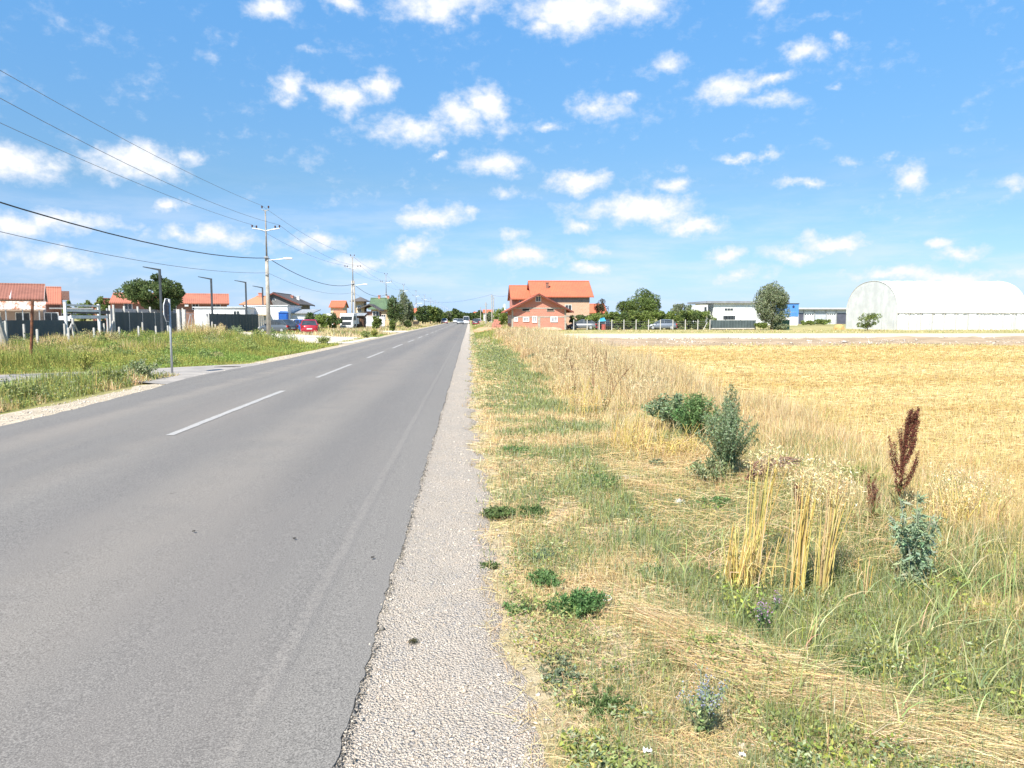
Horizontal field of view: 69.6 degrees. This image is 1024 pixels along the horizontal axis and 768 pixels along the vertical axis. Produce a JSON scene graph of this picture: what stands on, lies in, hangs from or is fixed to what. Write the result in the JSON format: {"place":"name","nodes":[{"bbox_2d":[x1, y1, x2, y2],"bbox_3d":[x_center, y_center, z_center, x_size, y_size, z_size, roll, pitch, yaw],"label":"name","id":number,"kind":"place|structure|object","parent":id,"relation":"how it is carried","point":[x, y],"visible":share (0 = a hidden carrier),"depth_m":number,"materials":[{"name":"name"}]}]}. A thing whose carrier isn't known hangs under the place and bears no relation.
{"place":"outdoors","nodes":[
{"label":"outdoors","id":0,"kind":"place"},
{"bbox_2d":[72,350,101,371],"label":"weed clump","id":1,"kind":"object","parent":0,"point":[83,362],"visible":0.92,"depth_m":22.15,"materials":[{"name":"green plant"}]},
{"bbox_2d":[0,363,263,385],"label":"side road","id":2,"kind":"structure","parent":0,"point":[186,372],"depth_m":21.74,"materials":[{"name":"grey asphalt"}]},
{"bbox_2d":[0,345,341,425],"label":"gravel","id":3,"kind":"structure","parent":0,"point":[84,401],"depth_m":14.17,"materials":[{"name":"grey gravel"}]},
{"bbox_2d":[0,322,449,425],"bbox_3d":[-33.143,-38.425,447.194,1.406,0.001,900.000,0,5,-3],"label":"shoulder","id":4,"kind":"object","parent":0,"point":[61,407],"visible":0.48,"depth_m":14.37},
{"bbox_2d":[0,322,467,767],"bbox_3d":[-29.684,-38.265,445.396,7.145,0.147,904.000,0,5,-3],"label":"road","id":5,"kind":"structure","parent":0,"point":[142,625],"depth_m":4.89,"materials":[{"name":"grey asphalt"}]},
{"bbox_2d":[167,323,455,434],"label":"road marking","id":6,"kind":"object","parent":5,"relation":"on","point":[215,417],"visible":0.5,"depth_m":12.63,"materials":[{"name":"paint"}]},
{"bbox_2d":[270,292,314,308],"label":"gable house","id":7,"kind":"structure","parent":0,"point":[276,298],"depth_m":119.48,"materials":[{"name":"tile"}]},
{"bbox_2d":[238,332,377,343],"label":"gravel yard","id":8,"kind":"structure","parent":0,"point":[310,338],"depth_m":58.08,"materials":[{"name":"beige gravel"}]},
{"bbox_2d":[106,305,182,332],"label":"back wall","id":9,"kind":"structure","parent":8,"relation":"on","point":[109,319],"depth_m":67.26,"materials":[{"name":"concrete"}]},
{"bbox_2d":[143,266,163,333],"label":"lot lamp","id":10,"kind":"object","parent":8,"relation":"on","point":[160,298],"visible":0.85,"depth_m":60.51,"materials":[{"name":"metal"}]},
{"bbox_2d":[176,309,208,328],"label":"frame gate","id":11,"kind":"structure","parent":8,"relation":"on","point":[184,315],"depth_m":68.78,"materials":[{"name":"metal"}]},
{"bbox_2d":[251,206,292,335],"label":"utility pole","id":12,"kind":"object","parent":8,"relation":"on","point":[268,314],"visible":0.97,"depth_m":57.88,"materials":[{"name":"concrete"}]},
{"bbox_2d":[0,202,414,304],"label":"thick cable","id":13,"kind":"object","parent":12,"relation":"attached to","point":[147,242],"visible":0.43,"depth_m":34.74,"materials":[{"name":"black rubber"}]},
{"bbox_2d":[258,319,298,332],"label":"car","id":14,"kind":"object","parent":8,"relation":"on","point":[277,325],"visible":0.7,"depth_m":78.04,"materials":[{"name":"paint"}]},
{"bbox_2d":[327,301,348,324],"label":"house","id":15,"kind":"structure","parent":0,"point":[338,308],"depth_m":172.12,"materials":[{"name":"orange tile"}]},
{"bbox_2d":[343,373,543,767],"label":"loose gravel","id":16,"kind":"structure","parent":0,"point":[451,734],"depth_m":3.28,"materials":[{"name":"grey gravel"}]},
{"bbox_2d":[0,319,1023,767],"bbox_3d":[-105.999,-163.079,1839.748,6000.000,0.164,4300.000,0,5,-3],"label":"ground","id":17,"kind":"structure","parent":0,"point":[534,675],"depth_m":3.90,"materials":[{"name":"green plant"}]},
{"bbox_2d":[0,380,54,399],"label":"weed clump","id":18,"kind":"object","parent":17,"relation":"on","point":[29,387],"visible":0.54,"depth_m":14.38,"materials":[{"name":"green plant"}]},
{"bbox_2d":[0,283,58,319],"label":"old house","id":19,"kind":"structure","parent":17,"relation":"on","point":[16,299],"depth_m":73.02,"materials":[{"name":"white paint"}]},
{"bbox_2d":[2,320,63,342],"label":"screen fence","id":20,"kind":"object","parent":17,"relation":"on","point":[43,327],"visible":0.52,"depth_m":45.75,"materials":[{"name":"plastic"}]},
{"bbox_2d":[46,286,92,320],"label":"old house","id":21,"kind":"structure","parent":17,"relation":"on","point":[56,296],"depth_m":91.10,"materials":[{"name":"brown brick"}]},
{"bbox_2d":[63,302,109,334],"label":"gate portal","id":22,"kind":"object","parent":17,"relation":"on","point":[98,312],"visible":0.87,"depth_m":51.21,"materials":[{"name":"white paint"}]},
{"bbox_2d":[68,321,106,336],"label":"screen fence","id":23,"kind":"object","parent":17,"relation":"on","point":[88,325],"visible":0.38,"depth_m":52.30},
{"bbox_2d":[0,362,178,412],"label":"roadside weeds","id":24,"kind":"object","parent":17,"relation":"on","point":[75,384],"visible":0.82,"depth_m":16.10,"materials":[{"name":"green plant"}]},
{"bbox_2d":[121,358,161,376],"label":"weed clump","id":25,"kind":"object","parent":17,"relation":"on","point":[140,366],"visible":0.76,"depth_m":19.31,"materials":[{"name":"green plant"}]},
{"bbox_2d":[115,312,177,333],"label":"screen fence","id":26,"kind":"object","parent":17,"relation":"on","point":[128,321],"visible":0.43,"depth_m":60.10,"materials":[{"name":"metal"}]},
{"bbox_2d":[113,273,185,310],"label":"walnut tree","id":27,"kind":"object","parent":17,"relation":"on","point":[140,292],"visible":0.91,"depth_m":74.14,"materials":[{"name":"green plant"}]},
{"bbox_2d":[163,298,172,372],"bbox_3d":[-9.962,-1.325,21.430,0.114,2.317,0.672,-1,5,-9],"label":"road sign","id":28,"kind":"object","parent":17,"relation":"on","point":[167,310],"visible":0.94,"depth_m":21.36,"materials":[{"name":"metal"}]},
{"bbox_2d":[109,292,228,327],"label":"long house","id":29,"kind":"structure","parent":17,"relation":"on","point":[190,300],"depth_m":103.26,"materials":[{"name":"brown brick"}]},
{"bbox_2d":[0,319,383,374],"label":"tall weeds","id":30,"kind":"object","parent":17,"relation":"on","point":[197,346],"visible":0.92,"depth_m":31.68,"materials":[{"name":"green plant"}]},
{"bbox_2d":[192,307,254,326],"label":"white shed","id":31,"kind":"structure","parent":17,"relation":"on","point":[199,313],"depth_m":92.58,"materials":[{"name":"paint"}]},
{"bbox_2d":[209,313,258,331],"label":"screen fence","id":32,"kind":"object","parent":17,"relation":"on","point":[247,322],"visible":0.64,"depth_m":84.38,"materials":[{"name":"metal"}]},
{"bbox_2d":[244,305,301,328],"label":"white hall","id":33,"kind":"structure","parent":17,"relation":"on","point":[260,310],"depth_m":96.89,"materials":[{"name":"white paint"}]},
{"bbox_2d":[299,320,318,332],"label":"car","id":34,"kind":"object","parent":17,"relation":"on","point":[309,325],"visible":0.82,"depth_m":73.21,"materials":[{"name":"paint"}]},
{"bbox_2d":[338,313,366,327],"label":"white lorry","id":35,"kind":"object","parent":17,"relation":"on","point":[350,320],"visible":0.61,"depth_m":98.58,"materials":[{"name":"paint"}]},
{"bbox_2d":[350,297,383,316],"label":"tower house","id":36,"kind":"structure","parent":17,"relation":"on","point":[362,306],"depth_m":116.61,"materials":[{"name":"paint"}]},
{"bbox_2d":[214,320,530,344],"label":"verge grass","id":37,"kind":"structure","parent":17,"relation":"on","point":[349,332],"depth_m":73.56,"materials":[{"name":"plant"}]},
{"bbox_2d":[368,295,396,324],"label":"green roofed house","id":38,"kind":"structure","parent":17,"relation":"on","point":[381,303],"depth_m":139.05,"materials":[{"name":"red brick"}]},
{"bbox_2d":[386,295,403,325],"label":"tree","id":39,"kind":"object","parent":17,"relation":"on","point":[394,312],"visible":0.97,"depth_m":125.92,"materials":[{"name":"green plant"}]},
{"bbox_2d":[396,290,412,324],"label":"tree","id":40,"kind":"object","parent":17,"relation":"on","point":[407,310],"visible":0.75,"depth_m":133.19,"materials":[{"name":"green plant"}]},
{"bbox_2d":[414,305,429,323],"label":"tree","id":41,"kind":"object","parent":17,"relation":"on","point":[421,314],"visible":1,"depth_m":172.59,"materials":[{"name":"green plant"}]},
{"bbox_2d":[336,323,548,767],"bbox_3d":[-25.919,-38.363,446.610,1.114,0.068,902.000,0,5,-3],"label":"gravel shoulder","id":42,"kind":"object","parent":17,"relation":"on","point":[462,722],"visible":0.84,"depth_m":3.64},
{"bbox_2d":[333,395,447,767],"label":"asphalt crumbs","id":43,"kind":"object","parent":42,"relation":"on","point":[356,710],"visible":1,"depth_m":3.51,"materials":[{"name":"stone"}]},
{"bbox_2d":[381,453,537,767],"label":"coarse stones","id":44,"kind":"object","parent":42,"relation":"on","point":[463,691],"visible":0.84,"depth_m":3.35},
{"bbox_2d":[479,505,517,518],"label":"verge weed","id":45,"kind":"object","parent":17,"relation":"on","point":[500,510],"visible":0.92,"depth_m":6.08,"materials":[{"name":"green plant"}]},
{"bbox_2d":[502,600,539,615],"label":"verge weed","id":46,"kind":"object","parent":17,"relation":"on","point":[508,605],"visible":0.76,"depth_m":4.14,"materials":[{"name":"green plant"}]},
{"bbox_2d":[514,503,548,516],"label":"verge weed","id":47,"kind":"object","parent":17,"relation":"on","point":[534,509],"visible":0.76,"depth_m":6.17,"materials":[{"name":"green plant"}]},
{"bbox_2d":[524,567,564,588],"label":"verge weed","id":48,"kind":"object","parent":17,"relation":"on","point":[545,573],"visible":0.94,"depth_m":4.50,"materials":[{"name":"green plant"}]},
{"bbox_2d":[538,650,588,690],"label":"verge weed","id":49,"kind":"object","parent":17,"relation":"on","point":[560,670],"visible":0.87,"depth_m":3.38,"materials":[{"name":"green plant"}]},
{"bbox_2d":[544,586,610,618],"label":"verge weed","id":50,"kind":"object","parent":17,"relation":"on","point":[586,602],"visible":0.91,"depth_m":4.04,"materials":[{"name":"green plant"}]},
{"bbox_2d":[557,362,619,419],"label":"wheat clump","id":51,"kind":"object","parent":17,"relation":"on","point":[587,399],"visible":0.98,"depth_m":12.97,"materials":[{"name":"beige plant"}]},
{"bbox_2d":[555,724,625,767],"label":"verge weed","id":52,"kind":"object","parent":17,"relation":"on","point":[584,747],"visible":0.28,"depth_m":2.80,"materials":[{"name":"green plant"}]},
{"bbox_2d":[568,683,642,724],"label":"verge weed","id":53,"kind":"object","parent":17,"relation":"on","point":[604,703],"visible":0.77,"depth_m":3.10,"materials":[{"name":"green plant"}]},
{"bbox_2d":[486,489,766,765],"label":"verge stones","id":54,"kind":"object","parent":17,"relation":"on","point":[508,653],"visible":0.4,"depth_m":3.63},
{"bbox_2d":[592,409,668,456],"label":"wheat clump","id":55,"kind":"object","parent":17,"relation":"on","point":[626,440],"visible":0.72,"depth_m":9.51,"materials":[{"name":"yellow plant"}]},
{"bbox_2d":[621,420,714,461],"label":"wheat clump","id":56,"kind":"object","parent":17,"relation":"on","point":[668,445],"visible":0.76,"depth_m":9.03,"materials":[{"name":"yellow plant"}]},
{"bbox_2d":[640,391,714,430],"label":"bush","id":57,"kind":"object","parent":17,"relation":"on","point":[662,408],"visible":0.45,"depth_m":10.82,"materials":[{"name":"green plant"}]},
{"bbox_2d":[666,391,720,438],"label":"bush","id":58,"kind":"object","parent":17,"relation":"on","point":[695,405],"visible":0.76,"depth_m":9.86,"materials":[{"name":"green plant"}]},
{"bbox_2d":[676,663,729,739],"bbox_3d":[0.783,1.305,2.962,0.179,0.300,0.252,3,6,31],"label":"eryngo","id":59,"kind":"object","parent":17,"relation":"on","point":[706,714],"visible":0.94,"depth_m":2.94,"materials":[{"name":"green plant"}]},
{"bbox_2d":[682,454,735,483],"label":"bush","id":60,"kind":"object","parent":17,"relation":"on","point":[710,462],"visible":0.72,"depth_m":7.54,"materials":[{"name":"green plant"}]},
{"bbox_2d":[694,496,743,510],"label":"verge weed","id":61,"kind":"object","parent":17,"relation":"on","point":[720,500],"visible":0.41,"depth_m":6.63,"materials":[{"name":"green plant"}]},
{"bbox_2d":[695,398,759,475],"bbox_3d":[2.251,0.576,7.643,0.651,0.926,0.789,3,6,27],"label":"bush","id":62,"kind":"object","parent":17,"relation":"on","point":[727,442],"visible":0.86,"depth_m":7.58,"materials":[{"name":"green plant"}]},
{"bbox_2d":[718,383,740,427],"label":"bush","id":63,"kind":"object","parent":17,"relation":"on","point":[732,398],"visible":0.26,"depth_m":8.60,"materials":[{"name":"green plant"}]},
{"bbox_2d":[461,358,1023,767],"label":"flattened straw","id":64,"kind":"object","parent":17,"relation":"on","point":[1000,755],"visible":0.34,"depth_m":3.59,"materials":[{"name":"beige plant"}]},
{"bbox_2d":[470,342,1023,767],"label":"ground cover","id":65,"kind":"object","parent":17,"relation":"on","point":[615,756],"visible":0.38,"depth_m":3.46,"materials":[{"name":"green plant"}]},
{"bbox_2d":[714,521,802,592],"bbox_3d":[1.506,1.111,4.643,0.484,0.494,0.488,0,5,-3],"label":"wheat clump","id":66,"kind":"object","parent":17,"relation":"on","point":[749,569],"visible":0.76,"depth_m":4.63,"materials":[{"name":"yellow plant"}]},
{"bbox_2d":[753,600,773,635],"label":"purple flower","id":67,"kind":"object","parent":17,"relation":"on","point":[763,617],"visible":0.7,"depth_m":3.93,"materials":[{"name":"green plant"}]},
{"bbox_2d":[741,439,796,573],"bbox_3d":[1.735,0.841,4.943,0.384,0.963,0.378,0,5,-3],"label":"wheat clump","id":68,"kind":"object","parent":17,"relation":"on","point":[765,504],"visible":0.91,"depth_m":4.99,"materials":[{"name":"yellow plant"}]},
{"bbox_2d":[744,455,800,485],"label":"dry plant","id":69,"kind":"object","parent":17,"relation":"on","point":[770,465],"visible":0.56,"depth_m":7.28,"materials":[{"name":"beige plant"}]},
{"bbox_2d":[552,328,1023,346],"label":"meadow tufts","id":70,"kind":"object","parent":17,"relation":"on","point":[775,331],"visible":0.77,"depth_m":84.78,"materials":[{"name":"beige plant"}]},
{"bbox_2d":[779,303,799,324],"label":"blue building","id":71,"kind":"structure","parent":17,"relation":"on","point":[794,310],"depth_m":168.10,"materials":[{"name":"paint"}]},
{"bbox_2d":[770,454,831,597],"bbox_3d":[1.810,0.889,4.577,0.386,0.942,0.341,-5,7,-43],"label":"wheat clump","id":72,"kind":"object","parent":17,"relation":"on","point":[802,545],"visible":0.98,"depth_m":4.55,"materials":[{"name":"yellow plant"}]},
{"bbox_2d":[800,454,866,597],"bbox_3d":[2.019,0.895,4.636,0.399,0.926,0.321,2,6,25],"label":"wheat clump","id":73,"kind":"object","parent":17,"relation":"on","point":[824,577],"visible":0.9,"depth_m":4.62,"materials":[{"name":"yellow plant"}]},
{"bbox_2d":[649,487,1023,767],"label":"weed patch","id":74,"kind":"object","parent":17,"relation":"on","point":[815,628],"visible":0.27,"depth_m":3.90,"materials":[{"name":"green plant"}]},
{"bbox_2d":[810,647,894,684],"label":"verge weed","id":75,"kind":"object","parent":17,"relation":"on","point":[855,662],"visible":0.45,"depth_m":3.61,"materials":[{"name":"green plant"}]},
{"bbox_2d":[826,463,890,487],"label":"verge weed","id":76,"kind":"object","parent":17,"relation":"on","point":[863,473],"visible":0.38,"depth_m":7.00,"materials":[{"name":"beige plant"}]},
{"bbox_2d":[862,474,882,524],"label":"dock plant","id":77,"kind":"object","parent":17,"relation":"on","point":[873,509],"visible":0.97,"depth_m":5.79,"materials":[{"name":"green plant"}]},
{"bbox_2d":[886,406,921,515],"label":"dock plant","id":78,"kind":"object","parent":17,"relation":"on","point":[912,422],"visible":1,"depth_m":5.93,"materials":[{"name":"brown plant"}]},
{"bbox_2d":[887,491,946,592],"bbox_3d":[2.541,1.033,4.634,0.302,0.733,0.321,0,5,-3],"label":"thistle","id":79,"kind":"object","parent":17,"relation":"on","point":[919,558],"visible":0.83,"depth_m":4.59,"materials":[{"name":"green plant"}]},
{"bbox_2d":[846,281,1023,329],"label":"dome hall","id":80,"kind":"structure","parent":17,"relation":"on","point":[983,304],"depth_m":100.76,"materials":[{"name":"white fabric"}]},
{"bbox_2d":[896,594,977,621],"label":"verge weed","id":81,"kind":"object","parent":17,"relation":"on","point":[929,604],"visible":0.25,"depth_m":4.28,"materials":[{"name":"green plant"}]},
{"bbox_2d":[910,682,1010,723],"bbox_3d":[1.998,1.438,3.296,0.445,0.116,0.349,-2,5,-17],"label":"verge weed","id":82,"kind":"object","parent":17,"relation":"on","point":[952,695],"visible":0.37,"depth_m":3.29,"materials":[{"name":"green plant"}]},
{"bbox_2d":[906,454,1020,528],"bbox_3d":[3.491,0.904,5.756,0.837,0.616,0.977,3,6,30],"label":"wheat clump","id":83,"kind":"object","parent":17,"relation":"on","point":[957,500],"visible":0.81,"depth_m":5.71,"materials":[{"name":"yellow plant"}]},
{"bbox_2d":[938,564,1023,595],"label":"verge weed","id":84,"kind":"object","parent":17,"relation":"on","point":[1006,588],"visible":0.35,"depth_m":4.57,"materials":[{"name":"green plant"}]},
{"bbox_2d":[0,0,1023,314],"label":"sky","id":85,"kind":"structure","parent":0,"point":[680,151],"materials":[{"name":"blue"}]},
{"bbox_2d":[501,293,573,329],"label":"brick house","id":86,"kind":"structure","parent":0,"point":[538,310],"depth_m":99.91,"materials":[{"name":"orange tile"}]},
{"bbox_2d":[494,325,884,468],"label":"tall dry grass","id":87,"kind":"structure","parent":0,"point":[650,374],"depth_m":17.02,"materials":[{"name":"beige plant"}]},
{"bbox_2d":[687,301,787,324],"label":"white building","id":88,"kind":"structure","parent":0,"point":[731,310],"depth_m":172.44,"materials":[{"name":"paint"}]},
{"bbox_2d":[506,347,1023,674],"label":"border grass","id":89,"kind":"structure","parent":0,"point":[790,449],"depth_m":6.64,"materials":[{"name":"beige plant"}]},
{"bbox_2d":[549,327,1023,333],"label":"dry meadow","id":90,"kind":"structure","parent":0,"point":[791,329],"depth_m":89.32,"materials":[{"name":"beige plant"}]},
{"bbox_2d":[503,285,529,309],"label":"brick house","id":91,"kind":"structure","parent":90,"relation":"on","point":[517,294],"depth_m":116.92,"materials":[{"name":"orange tile"}]},
{"bbox_2d":[527,280,593,328],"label":"brick house","id":92,"kind":"structure","parent":90,"relation":"on","point":[574,296],"depth_m":112.85,"materials":[{"name":"orange tile"}]},
{"bbox_2d":[567,319,596,329],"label":"car","id":93,"kind":"object","parent":90,"relation":"on","point":[583,324],"visible":0.81,"depth_m":102.10,"materials":[{"name":"paint"}]},
{"bbox_2d":[603,311,630,329],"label":"hedge bush","id":94,"kind":"object","parent":90,"relation":"on","point":[614,319],"visible":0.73,"depth_m":103.67,"materials":[{"name":"green plant"}]},
{"bbox_2d":[615,287,661,324],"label":"tree","id":95,"kind":"object","parent":90,"relation":"on","point":[647,301],"visible":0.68,"depth_m":126.84,"materials":[{"name":"green plant"}]},
{"bbox_2d":[628,309,655,329],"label":"hedge bush","id":96,"kind":"object","parent":90,"relation":"on","point":[644,318],"visible":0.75,"depth_m":103.66,"materials":[{"name":"green plant"}]},
{"bbox_2d":[647,319,676,329],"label":"car","id":97,"kind":"object","parent":90,"relation":"on","point":[667,323],"visible":0.82,"depth_m":103.04,"materials":[{"name":"paint"}]},
{"bbox_2d":[667,309,691,329],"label":"hedge bush","id":98,"kind":"object","parent":90,"relation":"on","point":[689,313],"visible":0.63,"depth_m":104.10,"materials":[{"name":"green plant"}]},
{"bbox_2d":[677,311,705,329],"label":"hedge bush","id":99,"kind":"object","parent":90,"relation":"on","point":[696,317],"visible":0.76,"depth_m":103.99,"materials":[{"name":"green plant"}]},
{"bbox_2d":[710,320,755,329],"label":"screen fence","id":100,"kind":"object","parent":90,"relation":"on","point":[731,324],"visible":0.86,"depth_m":101.03,"materials":[{"name":"metal"}]},
{"bbox_2d":[751,280,790,329],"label":"poplar tree","id":101,"kind":"object","parent":90,"relation":"on","point":[772,300],"visible":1,"depth_m":100.92,"materials":[{"name":"green plant"}]},
{"bbox_2d":[856,313,882,330],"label":"tree","id":102,"kind":"object","parent":90,"relation":"on","point":[868,318],"visible":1,"depth_m":93.22,"materials":[{"name":"green plant"}]},
{"bbox_2d":[565,333,1023,338],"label":"earth track","id":103,"kind":"structure","parent":0,"point":[763,335],"depth_m":68.51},
{"bbox_2d":[591,342,1023,552],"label":"stubble field","id":104,"kind":"structure","parent":0,"point":[850,380],"depth_m":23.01,"materials":[{"name":"yellow plant"}]},
{"bbox_2d":[586,336,1023,346],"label":"soil bank","id":105,"kind":"structure","parent":104,"relation":"on","point":[930,340],"depth_m":47.17,"materials":[{"name":"beige soil"}]},
{"bbox_2d":[601,336,1022,344],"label":"soil clods","id":106,"kind":"object","parent":105,"relation":"on","point":[845,341],"visible":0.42,"depth_m":47.11,"materials":[{"name":"soil"}]},
{"bbox_2d":[798,308,845,323],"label":"warehouse","id":107,"kind":"structure","parent":0,"point":[836,315],"depth_m":204.33,"materials":[{"name":"white paint"}]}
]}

